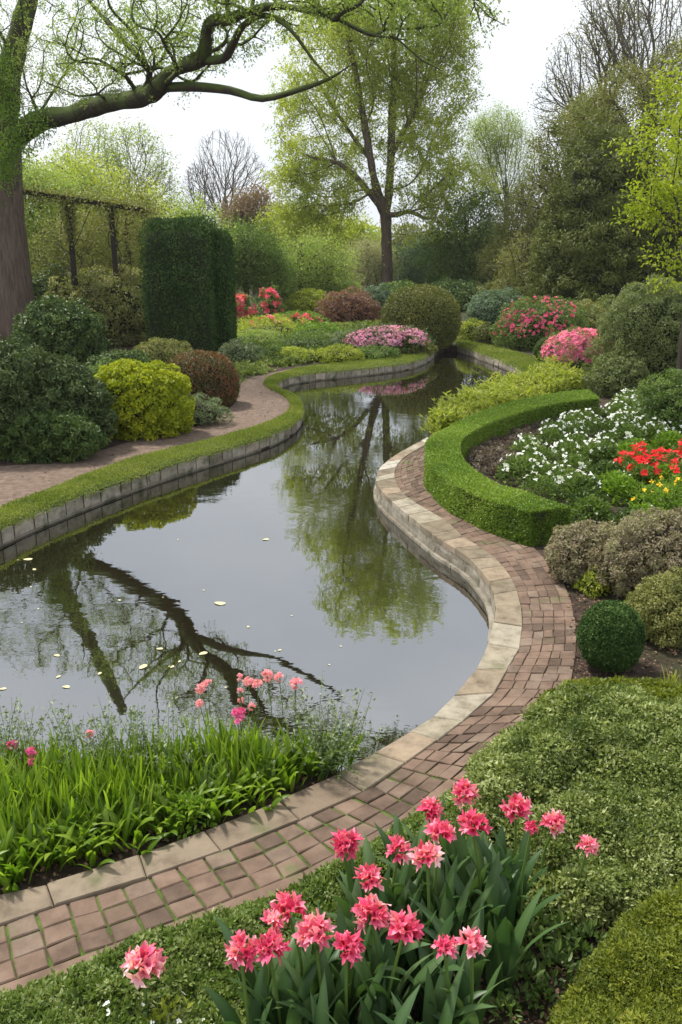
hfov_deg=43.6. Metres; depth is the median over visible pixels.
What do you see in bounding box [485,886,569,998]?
tulip leaf rosette
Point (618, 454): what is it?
flowering plant
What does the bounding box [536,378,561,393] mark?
lime perennial
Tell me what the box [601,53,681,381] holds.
yellow leaved tree
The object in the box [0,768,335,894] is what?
soil bed
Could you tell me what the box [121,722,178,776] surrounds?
grassy clump
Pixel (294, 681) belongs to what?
pink umbel
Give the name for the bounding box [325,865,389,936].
tulip leaf rosette
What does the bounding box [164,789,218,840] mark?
clump
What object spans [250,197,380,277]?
background tree
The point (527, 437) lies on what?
white flowering plant
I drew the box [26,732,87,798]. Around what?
grassy clump
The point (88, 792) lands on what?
grassy clump
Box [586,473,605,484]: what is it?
leafy plant
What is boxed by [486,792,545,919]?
tulip
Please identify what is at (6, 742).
grassy clump
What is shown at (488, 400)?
lime perennial
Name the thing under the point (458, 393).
lime perennial
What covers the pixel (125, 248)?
background tree
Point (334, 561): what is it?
water
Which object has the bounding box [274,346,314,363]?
cushion plant
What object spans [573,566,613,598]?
yellow sprig plant
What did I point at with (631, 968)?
moss hedge
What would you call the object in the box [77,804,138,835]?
broad leaved clump
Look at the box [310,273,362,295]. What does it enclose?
background shrub
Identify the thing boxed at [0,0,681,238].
sky
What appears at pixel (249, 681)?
pink umbel
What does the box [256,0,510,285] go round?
spring tree
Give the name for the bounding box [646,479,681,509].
yellow flowering plant
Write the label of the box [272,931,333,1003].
tulip leaf rosette
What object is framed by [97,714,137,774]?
grassy clump
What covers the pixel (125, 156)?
background tree
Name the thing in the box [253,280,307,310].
background shrub
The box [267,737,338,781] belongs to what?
broad leaved clump
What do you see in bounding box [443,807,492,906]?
tulip
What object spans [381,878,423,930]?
tulip leaf rosette
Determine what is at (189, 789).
broad leaved clump
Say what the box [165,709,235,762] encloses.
grassy clump
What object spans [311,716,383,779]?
creeping sprig
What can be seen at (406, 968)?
tulip leaf rosette
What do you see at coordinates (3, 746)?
wispy plant
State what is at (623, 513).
leafy plant
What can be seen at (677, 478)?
yellow flowering plant
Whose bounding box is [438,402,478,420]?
lime perennial
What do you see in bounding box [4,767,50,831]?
grassy clump
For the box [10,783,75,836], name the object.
grassy clump
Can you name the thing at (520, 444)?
white flowering plant
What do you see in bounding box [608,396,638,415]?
white flowering plant
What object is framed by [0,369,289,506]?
gravel path
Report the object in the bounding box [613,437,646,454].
leafy plant
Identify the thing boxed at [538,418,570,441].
white flowering plant
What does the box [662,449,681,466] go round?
red flowering plant
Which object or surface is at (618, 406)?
white flowering plant
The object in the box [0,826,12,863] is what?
broad leaved clump
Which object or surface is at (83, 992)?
ground cover
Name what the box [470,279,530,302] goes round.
background shrub
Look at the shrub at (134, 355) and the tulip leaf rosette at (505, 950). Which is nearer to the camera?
the tulip leaf rosette at (505, 950)
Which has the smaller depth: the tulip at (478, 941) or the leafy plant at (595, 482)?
the tulip at (478, 941)
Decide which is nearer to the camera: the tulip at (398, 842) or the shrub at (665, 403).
the tulip at (398, 842)
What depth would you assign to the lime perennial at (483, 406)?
15.28 m
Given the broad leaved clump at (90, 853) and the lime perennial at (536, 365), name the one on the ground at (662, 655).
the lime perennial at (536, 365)
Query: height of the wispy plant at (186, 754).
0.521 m
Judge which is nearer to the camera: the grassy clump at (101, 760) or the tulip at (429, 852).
the tulip at (429, 852)
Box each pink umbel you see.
[6,739,17,749]
[25,746,36,757]
[28,758,34,767]
[85,730,93,737]
[195,682,208,727]
[195,699,204,723]
[204,679,211,721]
[231,707,246,755]
[237,673,242,730]
[237,687,243,731]
[237,697,244,731]
[242,676,253,731]
[247,702,255,732]
[252,679,262,702]
[261,669,272,745]
[273,672,283,738]
[289,677,302,737]
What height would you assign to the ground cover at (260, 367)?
0.658 m
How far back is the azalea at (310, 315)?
33.18 m
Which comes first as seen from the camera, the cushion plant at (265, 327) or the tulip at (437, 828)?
the tulip at (437, 828)
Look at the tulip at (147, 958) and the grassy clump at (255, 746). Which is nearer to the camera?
the tulip at (147, 958)
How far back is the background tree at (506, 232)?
45.38 m
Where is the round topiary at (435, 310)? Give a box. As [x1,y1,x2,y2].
[378,282,463,348]
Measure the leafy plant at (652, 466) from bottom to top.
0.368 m
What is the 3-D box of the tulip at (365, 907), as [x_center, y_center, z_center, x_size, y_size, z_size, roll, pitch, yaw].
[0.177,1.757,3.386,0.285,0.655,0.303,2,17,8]
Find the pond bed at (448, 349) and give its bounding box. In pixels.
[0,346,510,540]
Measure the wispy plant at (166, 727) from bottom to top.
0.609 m
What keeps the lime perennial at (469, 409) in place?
on the ground at (662, 655)
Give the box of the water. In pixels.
[0,352,519,770]
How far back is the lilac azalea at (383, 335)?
25.23 m
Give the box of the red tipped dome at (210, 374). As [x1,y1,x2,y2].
[167,348,241,407]
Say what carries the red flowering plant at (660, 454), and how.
on the ground at (662, 655)
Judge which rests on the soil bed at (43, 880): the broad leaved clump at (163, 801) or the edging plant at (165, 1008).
the broad leaved clump at (163, 801)
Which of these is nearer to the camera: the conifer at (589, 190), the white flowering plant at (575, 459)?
the white flowering plant at (575, 459)
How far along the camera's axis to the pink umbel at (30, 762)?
4.73 m
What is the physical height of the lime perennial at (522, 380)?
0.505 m
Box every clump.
[0,720,32,769]
[0,745,15,784]
[0,751,21,802]
[0,752,29,782]
[0,761,5,794]
[0,770,37,861]
[0,771,20,806]
[0,772,34,830]
[0,774,19,803]
[0,808,44,892]
[0,808,54,873]
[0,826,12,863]
[2,743,51,807]
[3,757,19,806]
[3,824,36,893]
[4,733,61,784]
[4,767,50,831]
[4,819,74,882]
[6,740,48,772]
[8,748,66,816]
[8,800,56,854]
[8,816,64,867]
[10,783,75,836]
[12,817,95,872]
[13,761,74,822]
[15,798,97,864]
[16,781,87,846]
[18,738,69,768]
[22,805,108,865]
[25,734,74,780]
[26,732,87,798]
[26,766,70,809]
[26,784,121,860]
[28,769,95,822]
[35,745,97,813]
[40,726,102,782]
[40,738,80,788]
[40,740,104,797]
[46,791,162,870]
[50,762,119,807]
[57,744,109,784]
[57,800,139,855]
[70,781,170,857]
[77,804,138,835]
[81,755,125,831]
[84,727,119,780]
[87,745,127,810]
[92,731,147,788]
[92,782,185,850]
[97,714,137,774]
[97,745,148,801]
[110,781,187,842]
[113,765,147,800]
[115,729,148,775]
[116,757,155,787]
[117,735,189,790]
[117,755,157,831]
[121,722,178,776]
[128,753,171,804]
[133,750,188,794]
[135,763,212,831]
[141,785,201,832]
[142,738,184,782]
[143,769,225,816]
[148,714,212,775]
[148,762,247,842]
[150,751,200,791]
[159,758,202,791]
[162,749,241,817]
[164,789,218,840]
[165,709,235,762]
[170,755,254,823]
[172,737,208,777]
[185,715,248,772]
[185,726,244,784]
[186,762,249,822]
[205,715,264,773]
[205,743,290,810]
[206,748,282,814]
[214,728,276,782]
[221,719,270,770]
[222,756,258,785]
[225,745,301,796]
[238,721,306,770]
[243,757,298,805]
[248,728,307,779]
[249,735,308,795]
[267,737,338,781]
[274,716,308,758]
[282,724,330,776]
[289,728,365,774]
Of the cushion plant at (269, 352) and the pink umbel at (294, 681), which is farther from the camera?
the cushion plant at (269, 352)
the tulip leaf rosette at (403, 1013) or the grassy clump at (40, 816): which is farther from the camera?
the grassy clump at (40, 816)
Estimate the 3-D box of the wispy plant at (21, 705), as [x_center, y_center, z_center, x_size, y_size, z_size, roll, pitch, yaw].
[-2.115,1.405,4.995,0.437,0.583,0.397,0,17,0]
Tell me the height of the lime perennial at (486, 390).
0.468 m
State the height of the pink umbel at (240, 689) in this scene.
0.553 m
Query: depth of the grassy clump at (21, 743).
4.90 m
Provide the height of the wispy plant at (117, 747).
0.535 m
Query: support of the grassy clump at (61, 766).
on the soil bed at (43, 880)
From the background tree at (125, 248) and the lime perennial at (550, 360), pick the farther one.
the background tree at (125, 248)
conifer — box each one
[484,226,540,301]
[520,205,609,307]
[528,93,681,330]
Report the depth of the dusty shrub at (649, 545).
7.45 m
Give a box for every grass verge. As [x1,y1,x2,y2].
[0,347,434,530]
[455,339,542,372]
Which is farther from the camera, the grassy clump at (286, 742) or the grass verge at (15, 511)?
the grass verge at (15, 511)
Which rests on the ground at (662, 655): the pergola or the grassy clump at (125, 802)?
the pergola
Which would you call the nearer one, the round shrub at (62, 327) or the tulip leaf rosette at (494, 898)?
the tulip leaf rosette at (494, 898)
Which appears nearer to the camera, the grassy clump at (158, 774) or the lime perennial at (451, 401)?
the grassy clump at (158, 774)
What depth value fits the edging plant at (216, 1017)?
3.34 m
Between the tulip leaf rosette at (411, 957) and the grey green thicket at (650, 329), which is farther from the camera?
the grey green thicket at (650, 329)
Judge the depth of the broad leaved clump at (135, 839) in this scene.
4.57 m
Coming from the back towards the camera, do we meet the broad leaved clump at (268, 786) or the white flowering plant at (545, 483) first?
the white flowering plant at (545, 483)
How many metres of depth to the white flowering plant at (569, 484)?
10.69 m
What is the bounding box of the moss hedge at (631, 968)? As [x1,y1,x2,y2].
[547,879,681,1023]
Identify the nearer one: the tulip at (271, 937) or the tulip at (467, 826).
the tulip at (271, 937)
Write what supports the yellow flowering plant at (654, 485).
on the ground at (662, 655)
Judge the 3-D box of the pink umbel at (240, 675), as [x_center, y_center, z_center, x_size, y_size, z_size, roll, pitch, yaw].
[-0.619,1.250,5.302,0.042,0.558,0.065,0,17,0]
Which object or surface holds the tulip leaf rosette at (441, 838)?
on the ground at (662, 655)
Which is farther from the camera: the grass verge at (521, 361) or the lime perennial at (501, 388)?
the grass verge at (521, 361)
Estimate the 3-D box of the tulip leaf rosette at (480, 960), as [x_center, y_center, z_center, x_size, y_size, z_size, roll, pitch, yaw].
[0.475,1.821,3.533,0.399,0.446,0.260,10,20,30]
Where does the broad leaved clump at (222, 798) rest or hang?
on the soil bed at (43, 880)
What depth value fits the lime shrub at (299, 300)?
39.65 m
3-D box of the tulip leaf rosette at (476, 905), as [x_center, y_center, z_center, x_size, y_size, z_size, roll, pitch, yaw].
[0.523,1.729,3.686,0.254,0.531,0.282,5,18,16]
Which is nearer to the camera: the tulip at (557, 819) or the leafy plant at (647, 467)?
the tulip at (557, 819)
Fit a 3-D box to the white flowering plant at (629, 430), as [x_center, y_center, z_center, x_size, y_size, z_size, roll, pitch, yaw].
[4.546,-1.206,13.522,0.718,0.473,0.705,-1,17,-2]
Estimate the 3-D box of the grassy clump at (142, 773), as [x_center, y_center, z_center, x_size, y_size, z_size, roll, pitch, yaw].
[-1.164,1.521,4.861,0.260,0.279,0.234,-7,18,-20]
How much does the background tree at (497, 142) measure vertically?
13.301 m
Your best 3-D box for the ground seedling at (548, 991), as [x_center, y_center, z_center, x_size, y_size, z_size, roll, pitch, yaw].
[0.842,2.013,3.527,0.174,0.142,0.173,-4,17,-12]
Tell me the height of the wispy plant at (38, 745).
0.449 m
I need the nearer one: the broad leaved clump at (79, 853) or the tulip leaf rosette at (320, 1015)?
the tulip leaf rosette at (320, 1015)
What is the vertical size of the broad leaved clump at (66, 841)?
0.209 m
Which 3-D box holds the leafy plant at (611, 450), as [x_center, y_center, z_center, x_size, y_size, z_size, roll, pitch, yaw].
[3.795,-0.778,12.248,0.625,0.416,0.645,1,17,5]
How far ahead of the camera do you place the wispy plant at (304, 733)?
5.06 m
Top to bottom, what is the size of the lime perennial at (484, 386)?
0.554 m
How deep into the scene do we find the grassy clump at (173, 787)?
4.80 m
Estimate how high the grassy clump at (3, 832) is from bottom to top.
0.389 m
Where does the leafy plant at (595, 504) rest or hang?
on the ground at (662, 655)
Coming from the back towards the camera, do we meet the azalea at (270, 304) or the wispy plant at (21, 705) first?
the azalea at (270, 304)
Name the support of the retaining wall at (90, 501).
on the ground at (662, 655)
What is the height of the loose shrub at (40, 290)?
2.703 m
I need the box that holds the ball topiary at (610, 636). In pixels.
[575,599,646,672]
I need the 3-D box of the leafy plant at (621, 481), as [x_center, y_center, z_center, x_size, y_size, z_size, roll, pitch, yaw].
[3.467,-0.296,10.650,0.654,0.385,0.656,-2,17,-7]
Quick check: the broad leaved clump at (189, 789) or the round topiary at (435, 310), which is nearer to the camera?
the broad leaved clump at (189, 789)
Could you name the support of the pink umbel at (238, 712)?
on the soil bed at (43, 880)
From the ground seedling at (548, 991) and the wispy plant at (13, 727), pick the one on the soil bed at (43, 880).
the wispy plant at (13, 727)
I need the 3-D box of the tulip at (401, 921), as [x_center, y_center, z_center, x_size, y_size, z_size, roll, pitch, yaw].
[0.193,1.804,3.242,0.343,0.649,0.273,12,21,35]
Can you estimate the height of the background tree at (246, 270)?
5.043 m
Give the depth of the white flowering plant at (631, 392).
17.23 m
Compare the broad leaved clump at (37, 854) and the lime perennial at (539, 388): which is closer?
the broad leaved clump at (37, 854)
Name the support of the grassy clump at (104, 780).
on the soil bed at (43, 880)
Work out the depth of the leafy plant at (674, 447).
12.51 m
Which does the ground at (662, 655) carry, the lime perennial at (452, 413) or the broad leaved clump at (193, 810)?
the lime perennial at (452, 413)
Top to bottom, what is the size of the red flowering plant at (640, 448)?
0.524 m
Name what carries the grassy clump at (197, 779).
on the soil bed at (43, 880)
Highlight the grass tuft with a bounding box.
[660,665,681,683]
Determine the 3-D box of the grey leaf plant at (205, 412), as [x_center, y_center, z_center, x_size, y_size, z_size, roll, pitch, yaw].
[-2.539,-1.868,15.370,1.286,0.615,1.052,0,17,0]
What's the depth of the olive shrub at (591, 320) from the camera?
27.56 m
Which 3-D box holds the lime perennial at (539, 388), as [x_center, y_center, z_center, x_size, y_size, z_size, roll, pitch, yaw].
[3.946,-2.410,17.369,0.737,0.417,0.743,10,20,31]
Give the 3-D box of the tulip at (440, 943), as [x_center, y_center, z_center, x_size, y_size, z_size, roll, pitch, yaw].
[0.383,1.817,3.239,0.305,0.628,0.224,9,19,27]
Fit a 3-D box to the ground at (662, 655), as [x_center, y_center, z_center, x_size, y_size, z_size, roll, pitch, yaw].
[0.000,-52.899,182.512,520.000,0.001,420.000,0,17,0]
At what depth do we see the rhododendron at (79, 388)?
13.12 m
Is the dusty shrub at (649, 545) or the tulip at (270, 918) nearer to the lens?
the tulip at (270, 918)
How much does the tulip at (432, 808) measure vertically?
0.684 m
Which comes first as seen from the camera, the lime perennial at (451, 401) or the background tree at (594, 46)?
the lime perennial at (451, 401)
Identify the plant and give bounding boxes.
[0,694,22,751]
[0,695,55,770]
[0,700,51,765]
[0,702,34,762]
[1,703,68,758]
[25,717,87,768]
[31,704,83,751]
[43,707,117,764]
[49,699,142,772]
[56,704,145,763]
[68,716,114,765]
[81,693,145,757]
[92,706,164,767]
[96,994,144,1023]
[103,692,172,769]
[114,710,199,773]
[120,691,185,776]
[146,990,194,1023]
[153,712,218,772]
[155,711,214,774]
[186,392,234,426]
[202,1012,223,1023]
[217,336,264,362]
[235,315,310,333]
[237,328,285,345]
[241,340,287,364]
[243,313,290,326]
[267,329,332,347]
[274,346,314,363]
[278,671,338,774]
[292,321,346,335]
[300,687,375,773]
[301,687,390,776]
[304,695,361,775]
[313,343,364,362]
[322,329,358,345]
[358,344,401,359]
[394,341,437,354]
[494,452,541,486]
[508,435,541,459]
[511,432,542,451]
[512,450,548,479]
[518,471,562,502]
[523,442,556,466]
[528,461,563,484]
[536,425,566,447]
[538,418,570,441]
[541,464,583,495]
[545,439,584,466]
[555,414,585,435]
[555,420,590,444]
[556,451,591,473]
[556,469,601,501]
[558,410,590,431]
[562,431,591,452]
[563,484,612,516]
[566,476,603,496]
[570,439,609,467]
[570,493,613,525]
[573,408,600,429]
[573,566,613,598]
[578,416,611,440]
[583,436,617,456]
[584,443,617,467]
[584,459,625,488]
[585,405,607,421]
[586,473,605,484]
[593,416,635,438]
[593,430,618,443]
[599,469,628,496]
[600,401,630,420]
[600,472,641,505]
[604,507,643,531]
[605,411,634,429]
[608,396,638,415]
[608,421,649,443]
[609,441,644,458]
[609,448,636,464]
[610,390,638,406]
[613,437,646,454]
[613,450,640,481]
[618,406,635,420]
[619,387,642,400]
[621,480,656,502]
[624,441,650,460]
[624,463,660,486]
[626,453,661,486]
[626,502,652,514]
[627,484,661,516]
[628,415,664,441]
[629,411,639,434]
[631,437,650,449]
[634,459,665,483]
[640,475,671,507]
[641,421,673,447]
[642,446,673,479]
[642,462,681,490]
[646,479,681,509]
[647,429,681,449]
[647,446,672,461]
[653,418,681,438]
[660,485,681,510]
[661,473,681,503]
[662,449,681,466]
[667,458,681,484]
[669,441,681,461]
[672,439,681,461]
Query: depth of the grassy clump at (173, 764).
4.83 m
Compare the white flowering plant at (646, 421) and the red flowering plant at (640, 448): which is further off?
the white flowering plant at (646, 421)
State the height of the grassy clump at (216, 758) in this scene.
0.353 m
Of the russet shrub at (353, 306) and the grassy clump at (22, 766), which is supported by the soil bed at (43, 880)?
the grassy clump at (22, 766)
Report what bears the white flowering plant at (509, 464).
on the ground at (662, 655)
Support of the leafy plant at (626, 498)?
on the ground at (662, 655)
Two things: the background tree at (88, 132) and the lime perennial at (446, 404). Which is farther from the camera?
the background tree at (88, 132)
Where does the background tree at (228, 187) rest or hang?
on the ground at (662, 655)
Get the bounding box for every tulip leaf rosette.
[214,915,297,1006]
[254,940,327,1023]
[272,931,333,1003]
[275,944,367,1023]
[291,902,341,980]
[296,867,382,954]
[301,902,401,1023]
[310,970,328,1023]
[324,985,419,1023]
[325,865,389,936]
[339,833,426,919]
[341,935,447,1015]
[349,879,420,949]
[359,909,430,1000]
[359,978,423,1023]
[367,889,452,984]
[374,797,444,882]
[374,960,477,1023]
[378,910,463,1016]
[380,833,436,903]
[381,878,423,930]
[392,933,496,1023]
[400,797,467,871]
[408,896,492,991]
[419,841,470,910]
[421,870,475,983]
[428,828,478,863]
[432,850,494,956]
[435,910,512,1019]
[441,824,508,928]
[447,852,517,963]
[456,847,515,897]
[467,824,521,869]
[475,836,542,925]
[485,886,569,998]
[489,845,562,937]
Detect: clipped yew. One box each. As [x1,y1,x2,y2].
[137,211,220,352]
[203,224,238,355]
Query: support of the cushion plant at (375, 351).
on the ground at (662, 655)
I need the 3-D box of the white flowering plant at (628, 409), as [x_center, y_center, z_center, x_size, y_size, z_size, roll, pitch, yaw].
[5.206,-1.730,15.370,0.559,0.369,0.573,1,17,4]
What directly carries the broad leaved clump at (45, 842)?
on the soil bed at (43, 880)
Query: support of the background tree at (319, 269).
on the ground at (662, 655)
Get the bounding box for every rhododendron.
[0,331,61,457]
[0,407,110,463]
[17,351,119,443]
[485,295,591,350]
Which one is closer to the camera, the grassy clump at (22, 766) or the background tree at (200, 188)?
the grassy clump at (22, 766)
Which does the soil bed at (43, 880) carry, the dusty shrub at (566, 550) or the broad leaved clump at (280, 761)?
the broad leaved clump at (280, 761)
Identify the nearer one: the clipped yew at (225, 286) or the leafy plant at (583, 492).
the leafy plant at (583, 492)
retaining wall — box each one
[0,351,433,546]
[0,437,522,926]
[457,347,522,374]
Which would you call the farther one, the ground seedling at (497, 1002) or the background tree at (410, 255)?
the background tree at (410, 255)
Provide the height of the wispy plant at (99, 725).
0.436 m
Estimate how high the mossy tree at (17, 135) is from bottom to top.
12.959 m
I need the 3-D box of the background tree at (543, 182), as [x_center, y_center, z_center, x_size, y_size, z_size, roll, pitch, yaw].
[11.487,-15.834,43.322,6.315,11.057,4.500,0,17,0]
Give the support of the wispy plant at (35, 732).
on the soil bed at (43, 880)
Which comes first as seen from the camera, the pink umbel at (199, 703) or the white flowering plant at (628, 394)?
the pink umbel at (199, 703)
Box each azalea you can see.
[235,292,260,325]
[256,284,286,317]
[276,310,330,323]
[339,321,435,353]
[538,325,613,372]
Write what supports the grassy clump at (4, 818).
on the soil bed at (43, 880)
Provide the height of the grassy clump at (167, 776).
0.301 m
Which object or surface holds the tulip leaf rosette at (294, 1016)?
on the ground at (662, 655)
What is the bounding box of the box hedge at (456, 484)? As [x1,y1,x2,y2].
[423,388,599,546]
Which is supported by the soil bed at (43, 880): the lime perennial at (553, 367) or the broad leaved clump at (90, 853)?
the broad leaved clump at (90, 853)
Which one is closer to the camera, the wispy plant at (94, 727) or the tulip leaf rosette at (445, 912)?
the tulip leaf rosette at (445, 912)
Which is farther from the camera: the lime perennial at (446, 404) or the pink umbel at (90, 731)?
the lime perennial at (446, 404)
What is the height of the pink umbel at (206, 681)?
0.561 m
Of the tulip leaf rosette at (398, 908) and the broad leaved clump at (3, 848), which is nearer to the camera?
the tulip leaf rosette at (398, 908)
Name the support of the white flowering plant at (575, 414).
on the ground at (662, 655)
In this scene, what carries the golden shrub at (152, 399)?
on the ground at (662, 655)
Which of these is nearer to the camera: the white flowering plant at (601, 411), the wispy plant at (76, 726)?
the wispy plant at (76, 726)
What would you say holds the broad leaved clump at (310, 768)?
on the soil bed at (43, 880)
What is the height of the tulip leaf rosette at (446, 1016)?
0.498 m
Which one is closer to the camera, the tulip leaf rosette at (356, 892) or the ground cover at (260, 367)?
the tulip leaf rosette at (356, 892)
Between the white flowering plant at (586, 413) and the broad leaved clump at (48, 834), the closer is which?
the broad leaved clump at (48, 834)
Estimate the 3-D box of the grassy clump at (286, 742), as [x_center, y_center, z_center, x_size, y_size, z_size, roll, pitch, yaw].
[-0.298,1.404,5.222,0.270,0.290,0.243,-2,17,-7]
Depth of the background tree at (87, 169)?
33.22 m
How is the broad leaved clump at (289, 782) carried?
on the soil bed at (43, 880)
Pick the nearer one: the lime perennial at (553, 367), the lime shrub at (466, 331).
the lime perennial at (553, 367)
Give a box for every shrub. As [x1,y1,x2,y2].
[8,294,113,365]
[31,262,80,301]
[42,263,150,346]
[85,348,152,370]
[86,356,132,375]
[94,358,195,440]
[131,336,193,368]
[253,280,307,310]
[283,288,332,314]
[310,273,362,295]
[314,286,381,322]
[363,282,391,316]
[380,279,416,303]
[429,277,489,310]
[455,318,483,341]
[463,286,530,324]
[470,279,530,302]
[472,321,500,343]
[543,519,624,585]
[555,299,611,329]
[588,505,681,601]
[623,565,681,649]
[633,368,681,436]
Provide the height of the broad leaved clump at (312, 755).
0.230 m
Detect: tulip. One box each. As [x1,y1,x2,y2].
[120,940,168,1014]
[203,929,272,1023]
[226,908,285,1010]
[253,926,331,1023]
[254,890,312,1002]
[280,907,349,1023]
[330,827,374,917]
[332,928,388,1023]
[351,893,422,996]
[353,863,399,958]
[360,904,423,1023]
[373,833,412,902]
[375,796,445,896]
[405,817,464,923]
[406,839,465,970]
[417,933,486,1023]
[431,925,501,1023]
[441,776,484,881]
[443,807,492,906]
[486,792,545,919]
[520,820,538,916]
[530,808,566,879]
[562,834,600,883]
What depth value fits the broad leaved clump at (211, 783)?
4.74 m
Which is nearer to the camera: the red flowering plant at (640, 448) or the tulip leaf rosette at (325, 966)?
the tulip leaf rosette at (325, 966)
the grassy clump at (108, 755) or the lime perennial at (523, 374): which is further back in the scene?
the lime perennial at (523, 374)
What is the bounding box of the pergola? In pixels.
[23,183,162,345]
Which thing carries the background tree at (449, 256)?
on the ground at (662, 655)
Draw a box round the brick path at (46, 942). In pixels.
[0,446,575,992]
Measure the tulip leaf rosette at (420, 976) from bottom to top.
0.493 m
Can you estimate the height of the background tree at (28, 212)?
7.321 m
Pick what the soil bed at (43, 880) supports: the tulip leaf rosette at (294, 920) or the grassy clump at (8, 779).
the grassy clump at (8, 779)
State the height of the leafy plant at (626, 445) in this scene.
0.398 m
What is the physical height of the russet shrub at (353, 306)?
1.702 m
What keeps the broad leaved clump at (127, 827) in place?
on the soil bed at (43, 880)
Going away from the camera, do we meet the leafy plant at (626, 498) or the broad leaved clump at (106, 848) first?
the broad leaved clump at (106, 848)
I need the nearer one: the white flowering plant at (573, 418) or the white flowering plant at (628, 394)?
the white flowering plant at (573, 418)
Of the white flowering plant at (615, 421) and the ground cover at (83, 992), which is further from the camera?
the white flowering plant at (615, 421)
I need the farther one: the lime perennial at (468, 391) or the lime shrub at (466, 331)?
the lime shrub at (466, 331)
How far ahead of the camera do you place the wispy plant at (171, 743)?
5.10 m
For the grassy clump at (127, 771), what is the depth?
4.77 m
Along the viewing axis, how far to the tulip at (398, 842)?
3.64 m
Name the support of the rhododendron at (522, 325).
on the ground at (662, 655)
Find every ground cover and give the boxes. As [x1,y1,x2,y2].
[0,781,475,1023]
[232,314,380,383]
[446,681,681,932]
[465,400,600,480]
[530,674,681,709]
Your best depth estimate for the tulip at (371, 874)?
3.42 m
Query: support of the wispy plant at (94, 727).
on the soil bed at (43, 880)
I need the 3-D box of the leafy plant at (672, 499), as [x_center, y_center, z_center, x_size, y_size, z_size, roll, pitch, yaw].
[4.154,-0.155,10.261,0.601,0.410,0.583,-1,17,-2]
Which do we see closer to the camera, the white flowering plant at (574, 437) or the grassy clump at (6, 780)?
the grassy clump at (6, 780)
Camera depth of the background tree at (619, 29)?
42.40 m
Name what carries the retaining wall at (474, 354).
on the ground at (662, 655)
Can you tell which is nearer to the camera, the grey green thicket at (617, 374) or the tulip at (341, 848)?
the tulip at (341, 848)
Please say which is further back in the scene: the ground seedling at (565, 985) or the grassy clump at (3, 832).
the grassy clump at (3, 832)
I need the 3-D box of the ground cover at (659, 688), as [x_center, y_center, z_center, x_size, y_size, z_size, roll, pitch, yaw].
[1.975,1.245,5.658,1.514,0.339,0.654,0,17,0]
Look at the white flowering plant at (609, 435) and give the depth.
13.39 m
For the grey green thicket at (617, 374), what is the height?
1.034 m
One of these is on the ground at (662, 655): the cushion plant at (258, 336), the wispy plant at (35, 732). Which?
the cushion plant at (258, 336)
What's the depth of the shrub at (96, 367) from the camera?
17.98 m
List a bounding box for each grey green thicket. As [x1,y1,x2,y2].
[581,348,655,396]
[582,273,681,381]
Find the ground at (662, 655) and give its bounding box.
[0,273,681,1023]
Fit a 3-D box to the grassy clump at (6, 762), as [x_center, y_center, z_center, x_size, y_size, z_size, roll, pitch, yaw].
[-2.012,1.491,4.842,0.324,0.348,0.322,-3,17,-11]
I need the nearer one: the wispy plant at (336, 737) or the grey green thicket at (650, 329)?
the wispy plant at (336, 737)
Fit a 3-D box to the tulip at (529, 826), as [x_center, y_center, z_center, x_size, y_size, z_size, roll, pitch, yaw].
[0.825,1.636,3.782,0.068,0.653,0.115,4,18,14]
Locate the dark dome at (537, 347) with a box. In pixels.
[533,336,554,361]
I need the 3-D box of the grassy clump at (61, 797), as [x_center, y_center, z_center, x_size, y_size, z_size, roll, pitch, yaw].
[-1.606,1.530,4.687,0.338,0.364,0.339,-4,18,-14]
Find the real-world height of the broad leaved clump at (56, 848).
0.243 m
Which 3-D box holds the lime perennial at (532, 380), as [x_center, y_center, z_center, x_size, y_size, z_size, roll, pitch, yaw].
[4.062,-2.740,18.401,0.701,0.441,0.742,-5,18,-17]
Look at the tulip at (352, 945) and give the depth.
3.12 m
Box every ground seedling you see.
[486,990,523,1023]
[500,945,550,1016]
[513,940,536,982]
[514,904,556,947]
[514,918,560,968]
[522,980,561,1019]
[528,938,576,996]
[535,910,583,958]
[546,930,592,975]
[548,904,589,947]
[559,971,577,995]
[565,917,607,959]
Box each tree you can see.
[0,0,509,339]
[22,147,118,275]
[24,133,180,273]
[25,166,185,337]
[32,117,129,198]
[77,110,186,265]
[126,176,246,272]
[181,165,216,212]
[186,129,271,229]
[210,176,289,293]
[218,211,308,311]
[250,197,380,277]
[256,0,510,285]
[258,222,365,301]
[296,222,400,282]
[337,231,406,290]
[375,222,447,280]
[392,231,460,283]
[412,180,520,287]
[448,223,519,283]
[455,98,542,262]
[468,183,554,283]
[505,81,635,241]
[527,1,656,138]
[556,30,681,157]
[575,0,681,151]
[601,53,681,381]
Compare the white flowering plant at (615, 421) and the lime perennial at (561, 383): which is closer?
the white flowering plant at (615, 421)
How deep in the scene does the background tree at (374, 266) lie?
52.15 m
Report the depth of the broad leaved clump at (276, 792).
4.97 m
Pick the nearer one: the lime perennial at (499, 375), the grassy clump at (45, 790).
the grassy clump at (45, 790)
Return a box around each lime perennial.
[418,407,466,434]
[424,405,469,430]
[431,394,471,415]
[435,396,463,415]
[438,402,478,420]
[443,386,491,405]
[443,396,484,415]
[444,391,476,401]
[456,396,494,412]
[458,376,504,392]
[461,391,492,404]
[468,386,519,406]
[470,397,503,407]
[477,380,515,391]
[478,385,497,405]
[487,380,534,398]
[489,371,530,388]
[491,378,526,390]
[494,373,534,392]
[509,370,541,379]
[515,364,555,376]
[515,383,543,397]
[520,382,549,398]
[522,373,540,389]
[523,374,548,386]
[531,369,553,381]
[532,360,564,376]
[533,354,573,370]
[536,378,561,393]
[537,363,570,380]
[537,373,570,392]
[546,365,586,390]
[567,369,584,387]

